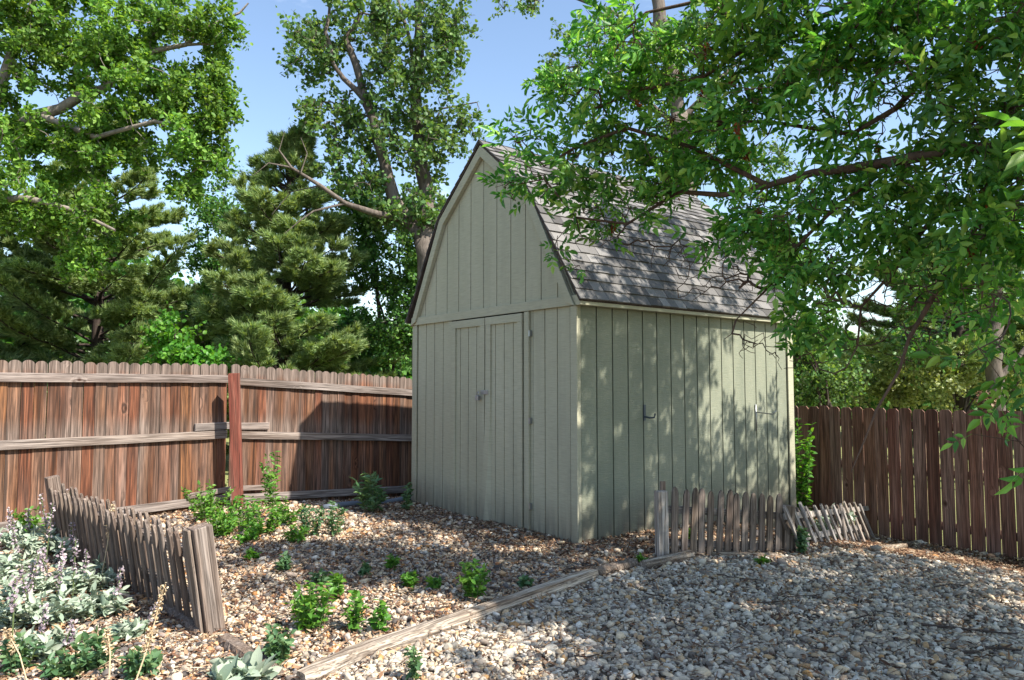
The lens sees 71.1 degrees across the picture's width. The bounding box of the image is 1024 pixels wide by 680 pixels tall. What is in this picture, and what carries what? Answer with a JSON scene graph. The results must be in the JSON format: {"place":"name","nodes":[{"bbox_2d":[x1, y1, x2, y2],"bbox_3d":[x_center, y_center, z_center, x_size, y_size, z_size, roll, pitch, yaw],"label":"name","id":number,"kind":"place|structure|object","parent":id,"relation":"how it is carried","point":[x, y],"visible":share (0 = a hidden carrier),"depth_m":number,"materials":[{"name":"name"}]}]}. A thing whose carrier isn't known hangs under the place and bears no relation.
{"place":"outdoors","nodes":[
{"label":"outdoors","id":0,"kind":"place"},
{"bbox_2d":[0,0,1023,341],"label":"sky","id":1,"kind":"structure","parent":0,"point":[507,55],"materials":[{"name":"blue"}]},
{"bbox_2d":[1,407,1023,679],"bbox_3d":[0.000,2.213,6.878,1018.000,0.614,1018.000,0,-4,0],"label":"ground","id":2,"kind":"structure","parent":0,"point":[613,593],"depth_m":4.72,"materials":[{"name":"soil"}]},
{"bbox_2d":[2,627,26,679],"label":"dried stalk","id":3,"kind":"object","parent":2,"relation":"on","point":[7,634],"visible":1,"depth_m":3.64,"materials":[{"name":"plant"}]},
{"bbox_2d":[0,632,45,675],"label":"weed","id":4,"kind":"object","parent":2,"relation":"on","point":[9,661],"visible":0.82,"depth_m":3.69,"materials":[{"name":"green plant"}]},
{"bbox_2d":[0,507,45,549],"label":"silver plant","id":5,"kind":"object","parent":2,"relation":"on","point":[6,540],"visible":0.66,"depth_m":6.45,"materials":[{"name":"green plant"}]},
{"bbox_2d":[0,523,47,579],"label":"silver plant","id":6,"kind":"object","parent":2,"relation":"on","point":[9,562],"visible":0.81,"depth_m":5.53,"materials":[{"name":"green plant"}]},
{"bbox_2d":[0,547,54,635],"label":"silver plant","id":7,"kind":"object","parent":2,"relation":"on","point":[11,616],"visible":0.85,"depth_m":4.30,"materials":[{"name":"green plant"}]},
{"bbox_2d":[12,505,49,534],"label":"weed","id":8,"kind":"object","parent":2,"relation":"on","point":[22,521],"visible":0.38,"depth_m":6.85,"materials":[{"name":"green plant"}]},
{"bbox_2d":[0,541,70,597],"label":"silver plant","id":9,"kind":"object","parent":2,"relation":"on","point":[41,585],"visible":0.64,"depth_m":4.92,"materials":[{"name":"green plant"}]},
{"bbox_2d":[0,602,82,663],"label":"silver plant","id":10,"kind":"object","parent":2,"relation":"on","point":[53,643],"visible":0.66,"depth_m":3.88,"materials":[{"name":"green plant"}]},
{"bbox_2d":[0,154,83,386],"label":"pine tree","id":11,"kind":"object","parent":2,"relation":"on","point":[24,345],"visible":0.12,"depth_m":15.09,"materials":[{"name":"green plant"}]},
{"bbox_2d":[14,489,69,556],"bbox_3d":[-3.999,1.577,6.205,0.507,0.614,0.486,0,-4,0],"label":"silver plant","id":12,"kind":"object","parent":2,"relation":"on","point":[33,542],"visible":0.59,"depth_m":6.18,"materials":[{"name":"green plant"}]},
{"bbox_2d":[16,554,97,628],"bbox_3d":[-2.791,1.561,4.402,0.457,0.426,0.435,0,-4,0],"label":"silver plant","id":13,"kind":"object","parent":2,"relation":"on","point":[61,610],"visible":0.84,"depth_m":4.36,"materials":[{"name":"green plant"}]},
{"bbox_2d":[32,644,91,679],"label":"weed","id":14,"kind":"object","parent":2,"relation":"on","point":[53,668],"visible":0.91,"depth_m":3.65,"materials":[{"name":"green plant"}]},
{"bbox_2d":[45,502,84,564],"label":"silver plant","id":15,"kind":"object","parent":2,"relation":"on","point":[68,545],"visible":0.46,"depth_m":5.87,"materials":[{"name":"green plant"}]},
{"bbox_2d":[49,537,123,596],"bbox_3d":[-3.050,1.597,5.110,0.452,0.475,0.449,3,-5,-41],"label":"silver plant","id":16,"kind":"object","parent":2,"relation":"on","point":[77,581],"visible":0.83,"depth_m":5.03,"materials":[{"name":"green plant"}]},
{"bbox_2d":[68,624,120,673],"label":"weed","id":17,"kind":"object","parent":2,"relation":"on","point":[96,657],"visible":0.83,"depth_m":3.74,"materials":[{"name":"green plant"}]},
{"bbox_2d":[92,549,109,575],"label":"silver plant","id":18,"kind":"object","parent":2,"relation":"on","point":[99,564],"visible":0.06,"depth_m":5.47,"materials":[{"name":"green plant"}]},
{"bbox_2d":[69,566,133,623],"bbox_3d":[-2.610,1.617,4.585,0.407,0.320,0.434,0,-4,0],"label":"silver plant","id":19,"kind":"object","parent":2,"relation":"on","point":[106,604],"visible":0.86,"depth_m":4.55,"materials":[{"name":"green plant"}]},
{"bbox_2d":[101,627,113,679],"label":"dried stalk","id":20,"kind":"object","parent":2,"relation":"on","point":[108,636],"visible":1,"depth_m":3.62,"materials":[{"name":"plant"}]},
{"bbox_2d":[100,504,114,582],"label":"dried stalk","id":21,"kind":"object","parent":2,"relation":"on","point":[113,508],"visible":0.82,"depth_m":5.32,"materials":[{"name":"plant"}]},
{"bbox_2d":[0,98,230,434],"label":"pine tree","id":22,"kind":"object","parent":2,"relation":"on","point":[140,298],"visible":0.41,"depth_m":14.62,"materials":[{"name":"green plant"}]},
{"bbox_2d":[0,0,252,283],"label":"maple tree","id":23,"kind":"object","parent":2,"relation":"on","point":[98,141],"visible":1,"depth_m":11.46,"materials":[{"name":"green plant"}]},
{"bbox_2d":[102,602,160,641],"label":"silver plant","id":24,"kind":"object","parent":2,"relation":"on","point":[127,629],"visible":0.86,"depth_m":4.17,"materials":[{"name":"green plant"}]},
{"bbox_2d":[44,475,224,635],"bbox_3d":[-2.938,1.557,5.335,3.114,0.810,0.138,-3,5,43],"label":"picket fence","id":25,"kind":"object","parent":2,"relation":"on","point":[139,547],"visible":0.71,"depth_m":4.88,"materials":[{"name":"brown wood"}]},
{"bbox_2d":[116,646,162,679],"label":"weed","id":26,"kind":"object","parent":2,"relation":"on","point":[153,659],"visible":0.9,"depth_m":3.63,"materials":[{"name":"green plant"}]},
{"bbox_2d":[136,627,157,679],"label":"dried stalk","id":27,"kind":"object","parent":2,"relation":"on","point":[148,640],"visible":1,"depth_m":3.55,"materials":[{"name":"plant"}]},
{"bbox_2d":[149,582,168,628],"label":"dried stalk","id":28,"kind":"object","parent":2,"relation":"on","point":[158,604],"visible":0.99,"depth_m":3.75,"materials":[{"name":"plant"}]},
{"bbox_2d":[111,281,230,421],"bbox_3d":[-8.640,0.557,18.964,4.707,4.534,4.574,3,-5,-44],"label":"pine tree","id":29,"kind":"object","parent":2,"relation":"on","point":[196,286],"visible":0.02,"depth_m":18.56,"materials":[{"name":"green plant"}]},
{"bbox_2d":[155,598,199,635],"bbox_3d":[-2.107,1.768,4.561,0.102,0.098,0.777,3,-5,-42],"label":"landscape timber","id":30,"kind":"object","parent":2,"relation":"on","point":[188,623],"visible":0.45,"depth_m":4.45,"materials":[{"name":"grey wood"}]},
{"bbox_2d":[139,301,241,368],"bbox_3d":[-5.752,0.800,12.685,1.825,2.979,1.427,-2,-4,30],"label":"leafy shrub","id":31,"kind":"object","parent":2,"relation":"on","point":[165,335],"visible":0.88,"depth_m":12.44,"materials":[{"name":"green plant"}]},
{"bbox_2d":[0,360,411,532],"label":"board fence","id":32,"kind":"object","parent":2,"relation":"on","point":[330,437],"visible":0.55,"depth_m":8.46,"materials":[{"name":"brown wood"}]},
{"bbox_2d":[181,479,235,520],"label":"weed","id":33,"kind":"object","parent":2,"relation":"on","point":[208,499],"visible":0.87,"depth_m":7.73,"materials":[{"name":"green plant"}]},
{"bbox_2d":[177,157,266,360],"bbox_3d":[-7.222,-1.034,17.744,2.215,7.251,2.720,-3,-4,36],"label":"leafy tree","id":34,"kind":"object","parent":2,"relation":"on","point":[211,213],"visible":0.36,"depth_m":17.15,"materials":[{"name":"green plant"}]},
{"bbox_2d":[206,513,237,536],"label":"weed","id":35,"kind":"object","parent":2,"relation":"on","point":[225,528],"visible":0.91,"depth_m":7.01,"materials":[{"name":"green plant"}]},
{"bbox_2d":[206,495,259,531],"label":"weed","id":36,"kind":"object","parent":2,"relation":"on","point":[219,511],"visible":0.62,"depth_m":7.30,"materials":[{"name":"green plant"}]},
{"bbox_2d":[207,645,282,679],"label":"silver plant","id":37,"kind":"object","parent":2,"relation":"on","point":[250,665],"visible":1,"depth_m":3.58,"materials":[{"name":"green plant"}]},
{"bbox_2d":[232,521,264,544],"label":"weed","id":38,"kind":"object","parent":2,"relation":"on","point":[252,532],"visible":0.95,"depth_m":6.78,"materials":[{"name":"green plant"}]},
{"bbox_2d":[216,633,283,679],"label":"landscape timber","id":39,"kind":"object","parent":2,"relation":"on","point":[231,642],"visible":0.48,"depth_m":4.01,"materials":[{"name":"brown wood"}]},
{"bbox_2d":[242,546,261,560],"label":"weed","id":40,"kind":"object","parent":2,"relation":"on","point":[250,552],"visible":0.81,"depth_m":6.06,"materials":[{"name":"green"}]},
{"bbox_2d":[245,504,284,535],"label":"weed","id":41,"kind":"object","parent":2,"relation":"on","point":[270,525],"visible":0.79,"depth_m":7.07,"materials":[{"name":"green plant"}]},
{"bbox_2d":[259,451,280,517],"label":"tall weed","id":42,"kind":"object","parent":2,"relation":"on","point":[269,485],"visible":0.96,"depth_m":7.90,"materials":[{"name":"green plant"}]},
{"bbox_2d":[261,623,296,665],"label":"weed","id":43,"kind":"object","parent":2,"relation":"on","point":[279,645],"visible":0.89,"depth_m":3.82,"materials":[{"name":"green plant"}]},
{"bbox_2d":[274,550,293,570],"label":"weed","id":44,"kind":"object","parent":2,"relation":"on","point":[284,562],"visible":0.97,"depth_m":5.71,"materials":[{"name":"green plant"}]},
{"bbox_2d":[271,496,303,525],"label":"weed","id":45,"kind":"object","parent":2,"relation":"on","point":[287,516],"visible":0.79,"depth_m":7.50,"materials":[{"name":"green plant"}]},
{"bbox_2d":[281,523,309,542],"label":"weed","id":46,"kind":"object","parent":2,"relation":"on","point":[294,534],"visible":0.97,"depth_m":6.70,"materials":[{"name":"green plant"}]},
{"bbox_2d":[189,123,403,455],"bbox_3d":[-4.709,-0.964,14.799,4.520,6.956,4.785,-3,-4,36],"label":"pine tree","id":47,"kind":"object","parent":2,"relation":"on","point":[253,299],"visible":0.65,"depth_m":13.81,"materials":[{"name":"green plant"}]},
{"bbox_2d":[282,580,336,633],"bbox_3d":[-1.222,1.621,4.351,0.342,0.322,0.236,-2,-4,33],"label":"weed","id":48,"kind":"object","parent":2,"relation":"on","point":[308,616],"visible":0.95,"depth_m":4.33,"materials":[{"name":"green plant"}]},
{"bbox_2d":[297,504,325,537],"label":"weed","id":49,"kind":"object","parent":2,"relation":"on","point":[304,519],"visible":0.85,"depth_m":6.98,"materials":[{"name":"green plant"}]},
{"bbox_2d":[309,567,329,586],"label":"weed","id":50,"kind":"object","parent":2,"relation":"on","point":[316,578],"visible":0.76,"depth_m":5.28,"materials":[{"name":"green"}]},
{"bbox_2d":[319,501,347,536],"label":"weed","id":51,"kind":"object","parent":2,"relation":"on","point":[330,521],"visible":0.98,"depth_m":6.99,"materials":[{"name":"green plant"}]},
{"bbox_2d":[326,572,345,598],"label":"weed","id":52,"kind":"object","parent":2,"relation":"on","point":[336,580],"visible":0.82,"depth_m":4.97,"materials":[{"name":"green plant"}]},
{"bbox_2d":[340,589,369,632],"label":"weed","id":53,"kind":"object","parent":2,"relation":"on","point":[353,619],"visible":0.98,"depth_m":4.36,"materials":[{"name":"green plant"}]},
{"bbox_2d":[358,560,372,575],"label":"weed","id":54,"kind":"object","parent":2,"relation":"on","point":[364,568],"visible":0.91,"depth_m":5.54,"materials":[{"name":"green"}]},
{"bbox_2d":[322,497,410,508],"bbox_3d":[-1.654,2.000,8.838,1.398,0.095,0.070,3,-4,-36],"label":"landscape timber","id":55,"kind":"object","parent":2,"relation":"on","point":[354,503],"visible":0.41,"depth_m":8.61,"materials":[{"name":"grey wood"}]},
{"bbox_2d":[350,471,387,513],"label":"tall weed","id":56,"kind":"object","parent":2,"relation":"on","point":[374,499],"visible":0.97,"depth_m":8.29,"materials":[{"name":"green plant"}]},
{"bbox_2d":[253,0,490,352],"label":"cottonwood tree","id":57,"kind":"object","parent":2,"relation":"on","point":[314,40],"visible":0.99,"depth_m":14.09,"materials":[{"name":"green plant"}]},
{"bbox_2d":[366,599,391,632],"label":"weed","id":58,"kind":"object","parent":2,"relation":"on","point":[382,616],"visible":0.98,"depth_m":4.33,"materials":[{"name":"green plant"}]},
{"bbox_2d":[326,170,442,378],"bbox_3d":[-2.759,-0.713,15.701,3.026,6.356,2.473,0,-4,0],"label":"leafy tree","id":59,"kind":"object","parent":2,"relation":"on","point":[394,334],"visible":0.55,"depth_m":15.35,"materials":[{"name":"green plant"}]},
{"bbox_2d":[384,553,400,570],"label":"weed","id":60,"kind":"object","parent":2,"relation":"on","point":[392,562],"visible":0.96,"depth_m":5.71,"materials":[{"name":"green"}]},
{"bbox_2d":[400,482,413,509],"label":"tall weed","id":61,"kind":"object","parent":2,"relation":"on","point":[407,503],"visible":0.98,"depth_m":8.50,"materials":[{"name":"green"}]},
{"bbox_2d":[400,569,419,588],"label":"weed","id":62,"kind":"object","parent":2,"relation":"on","point":[409,578],"visible":0.93,"depth_m":5.24,"materials":[{"name":"green plant"}]},
{"bbox_2d":[402,645,422,679],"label":"weed","id":63,"kind":"object","parent":2,"relation":"on","point":[414,666],"visible":1,"depth_m":3.60,"materials":[{"name":"green plant"}]},
{"bbox_2d":[424,575,441,588],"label":"weed","id":64,"kind":"object","parent":2,"relation":"on","point":[435,582],"visible":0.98,"depth_m":5.21,"materials":[{"name":"green"}]},
{"bbox_2d":[295,568,598,679],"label":"landscape timber","id":65,"kind":"object","parent":2,"relation":"on","point":[341,660],"visible":0.88,"depth_m":4.24,"materials":[{"name":"brown wood"}]},
{"bbox_2d":[416,599,486,612],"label":"fallen twig","id":66,"kind":"object","parent":2,"relation":"on","point":[444,606],"visible":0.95,"depth_m":4.70,"materials":[{"name":"wood"}]},
{"bbox_2d":[455,558,490,600],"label":"weed","id":67,"kind":"object","parent":2,"relation":"on","point":[469,581],"visible":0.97,"depth_m":4.98,"materials":[{"name":"green plant"}]},
{"bbox_2d":[0,496,1004,679],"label":"mixed gravel","id":68,"kind":"structure","parent":2,"relation":"on","point":[181,673],"depth_m":5.55,"materials":[{"name":"beige gravel"}]},
{"bbox_2d":[0,495,1023,679],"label":"leaf litter","id":69,"kind":"object","parent":2,"relation":"on","point":[963,558],"visible":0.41,"depth_m":5.33,"materials":[{"name":"brown plant"}]},
{"bbox_2d":[562,561,598,571],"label":"fallen twig","id":70,"kind":"object","parent":69,"relation":"on","point":[574,567],"visible":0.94,"depth_m":5.77,"materials":[{"name":"wood"}]},
{"bbox_2d":[0,233,1023,438],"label":"wood","id":71,"kind":"object","parent":2,"relation":"on","point":[81,304],"visible":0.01,"depth_m":24.07,"materials":[{"name":"green plant"}]},
{"bbox_2d":[517,574,534,587],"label":"weed","id":72,"kind":"object","parent":2,"relation":"on","point":[523,581],"visible":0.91,"depth_m":5.24,"materials":[{"name":"green"}]},
{"bbox_2d":[405,139,799,542],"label":"garden shed","id":73,"kind":"structure","parent":2,"relation":"on","point":[610,393],"depth_m":7.68,"materials":[{"name":"green paint"}]},
{"bbox_2d":[450,318,484,518],"bbox_3d":[-0.490,1.032,8.073,0.058,2.525,0.668,3,-4,-38],"label":"door","id":74,"kind":"structure","parent":73,"relation":"in","point":[467,336],"depth_m":8.09,"materials":[{"name":"green paint"}]},
{"bbox_2d":[475,313,523,529],"bbox_3d":[-0.137,1.001,7.569,0.112,2.525,0.761,3,-4,-38],"label":"door","id":75,"kind":"structure","parent":73,"relation":"in","point":[502,487],"depth_m":7.55,"materials":[{"name":"green paint"}]},
{"bbox_2d":[593,558,638,575],"bbox_3d":[0.836,1.831,5.753,0.463,0.088,0.097,3,-5,-41],"label":"landscape timber","id":76,"kind":"object","parent":2,"relation":"on","point":[627,564],"visible":0.77,"depth_m":5.72,"materials":[{"name":"wood"}]},
{"bbox_2d":[635,552,647,562],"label":"weed","id":77,"kind":"object","parent":2,"relation":"on","point":[639,557],"visible":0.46,"depth_m":5.98,"materials":[{"name":"green"}]},
{"bbox_2d":[488,0,838,205],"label":"cottonwood tree","id":78,"kind":"object","parent":2,"relation":"on","point":[659,19],"visible":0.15,"depth_m":15.28,"materials":[{"name":"green plant"}]},
{"bbox_2d":[639,550,694,570],"bbox_3d":[1.298,1.837,5.975,0.582,0.099,0.108,3,-4,-36],"label":"landscape timber","id":79,"kind":"object","parent":2,"relation":"on","point":[654,563],"visible":0.8,"depth_m":5.92,"materials":[{"name":"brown wood"}]},
{"bbox_2d":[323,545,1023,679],"bbox_3d":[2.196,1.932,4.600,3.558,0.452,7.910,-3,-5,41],"label":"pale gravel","id":80,"kind":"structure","parent":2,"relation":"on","point":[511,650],"depth_m":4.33,"materials":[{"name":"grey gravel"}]},
{"bbox_2d":[574,652,649,659],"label":"fallen twig","id":81,"kind":"object","parent":80,"relation":"on","point":[575,656],"visible":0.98,"depth_m":3.85,"materials":[{"name":"wood"}]},
{"bbox_2d":[646,593,678,602],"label":"fallen twig","id":82,"kind":"object","parent":80,"relation":"on","point":[661,596],"visible":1,"depth_m":4.97,"materials":[{"name":"wood"}]},
{"bbox_2d":[757,592,823,603],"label":"fallen twig","id":83,"kind":"object","parent":80,"relation":"on","point":[788,596],"visible":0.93,"depth_m":4.92,"materials":[{"name":"wood"}]},
{"bbox_2d":[799,639,850,661],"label":"fallen twig","id":84,"kind":"object","parent":80,"relation":"on","point":[821,649],"visible":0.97,"depth_m":3.96,"materials":[{"name":"wood"}]},
{"bbox_2d":[851,610,894,618],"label":"fallen twig","id":85,"kind":"object","parent":80,"relation":"on","point":[875,611],"visible":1,"depth_m":4.51,"materials":[{"name":"wood"}]},
{"bbox_2d":[934,580,978,587],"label":"fallen twig","id":86,"kind":"object","parent":80,"relation":"on","point":[955,584],"visible":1,"depth_m":5.26,"materials":[{"name":"wood"}]},
{"bbox_2d":[921,623,1017,634],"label":"fallen twig","id":87,"kind":"object","parent":80,"relation":"on","point":[945,626],"visible":1,"depth_m":4.29,"materials":[{"name":"brown wood"}]},
{"bbox_2d":[654,481,794,555],"bbox_3d":[1.860,1.680,6.313,1.318,0.781,0.125,6,-6,-12],"label":"picket fence","id":88,"kind":"object","parent":2,"relation":"on","point":[697,510],"visible":0.67,"depth_m":6.26,"materials":[{"name":"grey wood"}]},
{"bbox_2d":[705,551,777,558],"bbox_3d":[1.948,1.878,6.245,0.700,0.077,0.091,-1,-4,9],"label":"landscape timber","id":89,"kind":"object","parent":2,"relation":"on","point":[725,554],"visible":0.4,"depth_m":6.21,"materials":[{"name":"brown wood"}]},
{"bbox_2d":[474,0,1023,494],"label":"ash tree","id":90,"kind":"object","parent":2,"relation":"on","point":[992,194],"visible":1,"depth_m":4.20,"materials":[{"name":"green plant"}]},
{"bbox_2d":[754,554,770,564],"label":"weed","id":91,"kind":"object","parent":2,"relation":"on","point":[758,560],"visible":0.83,"depth_m":5.90,"materials":[{"name":"green"}]},
{"bbox_2d":[791,526,810,553],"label":"weed","id":92,"kind":"object","parent":2,"relation":"on","point":[801,546],"visible":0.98,"depth_m":6.32,"materials":[{"name":"green plant"}]},
{"bbox_2d":[749,212,859,365],"bbox_3d":[5.421,-0.176,14.197,2.557,5.105,2.417,0,-4,0],"label":"leafy tree","id":93,"kind":"object","parent":2,"relation":"on","point":[819,320],"visible":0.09,"depth_m":13.71,"materials":[{"name":"green plant"}]},
{"bbox_2d":[794,418,817,520],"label":"shrub","id":94,"kind":"object","parent":2,"relation":"on","point":[804,486],"visible":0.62,"depth_m":9.17,"materials":[{"name":"green plant"}]},
{"bbox_2d":[779,501,874,551],"bbox_3d":[3.459,2.010,7.621,0.170,0.596,3.531,-21,-21,34],"label":"picket fence","id":95,"kind":"object","parent":2,"relation":"on","point":[851,529],"visible":0.69,"depth_m":7.28,"materials":[{"name":"grey wood"}]},
{"bbox_2d":[809,503,857,537],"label":"shrub","id":96,"kind":"object","parent":2,"relation":"on","point":[851,514],"visible":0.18,"depth_m":7.98,"materials":[{"name":"green plant"}]},
{"bbox_2d":[792,327,875,407],"bbox_3d":[5.628,0.995,13.018,1.748,2.640,1.592,3,-5,-45],"label":"leafy shrub","id":97,"kind":"object","parent":2,"relation":"on","point":[820,383],"visible":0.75,"depth_m":12.84,"materials":[{"name":"green plant"}]},
{"bbox_2d":[794,321,973,446],"bbox_3d":[8.860,0.954,17.145,4.532,3.230,2.696,0,-4,0],"label":"pale shrub","id":98,"kind":"object","parent":2,"relation":"on","point":[901,392],"visible":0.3,"depth_m":16.53,"materials":[{"name":"green plant"}]},
{"bbox_2d":[858,542,912,548],"bbox_3d":[3.936,2.163,7.474,0.064,0.375,2.271,-3,-5,39],"label":"landscape timber","id":99,"kind":"object","parent":2,"relation":"on","point":[902,545],"visible":0.52,"depth_m":7.70,"materials":[{"name":"brown wood"}]},
{"bbox_2d":[794,406,1023,560],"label":"board fence","id":100,"kind":"object","parent":2,"relation":"on","point":[871,487],"visible":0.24,"depth_m":8.38,"materials":[{"name":"brown wood"}]},
{"bbox_2d":[819,234,1023,418],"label":"pine tree","id":101,"kind":"object","parent":2,"relation":"on","point":[966,346],"visible":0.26,"depth_m":15.31,"materials":[{"name":"green plant"}]},
{"bbox_2d":[875,218,1023,472],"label":"leafy tree","id":102,"kind":"object","parent":2,"relation":"on","point":[991,373],"visible":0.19,"depth_m":13.45,"materials":[{"name":"green plant"}]},
{"bbox_2d":[897,352,1023,454],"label":"pale shrub","id":103,"kind":"object","parent":2,"relation":"on","point":[938,387],"visible":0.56,"depth_m":14.93,"materials":[{"name":"green plant"}]},
{"bbox_2d":[967,390,998,445],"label":"shrub","id":104,"kind":"object","parent":2,"relation":"on","point":[985,399],"visible":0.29,"depth_m":12.52,"materials":[{"name":"green plant"}]},
{"bbox_2d":[960,644,1022,653],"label":"fallen twig","id":105,"kind":"object","parent":2,"relation":"on","point":[977,651],"visible":1,"depth_m":3.96,"materials":[{"name":"wood"}]},
{"bbox_2d":[972,299,1022,410],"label":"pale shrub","id":106,"kind":"object","parent":2,"relation":"on","point":[1002,362],"visible":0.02,"depth_m":17.93,"materials":[{"name":"green plant"}]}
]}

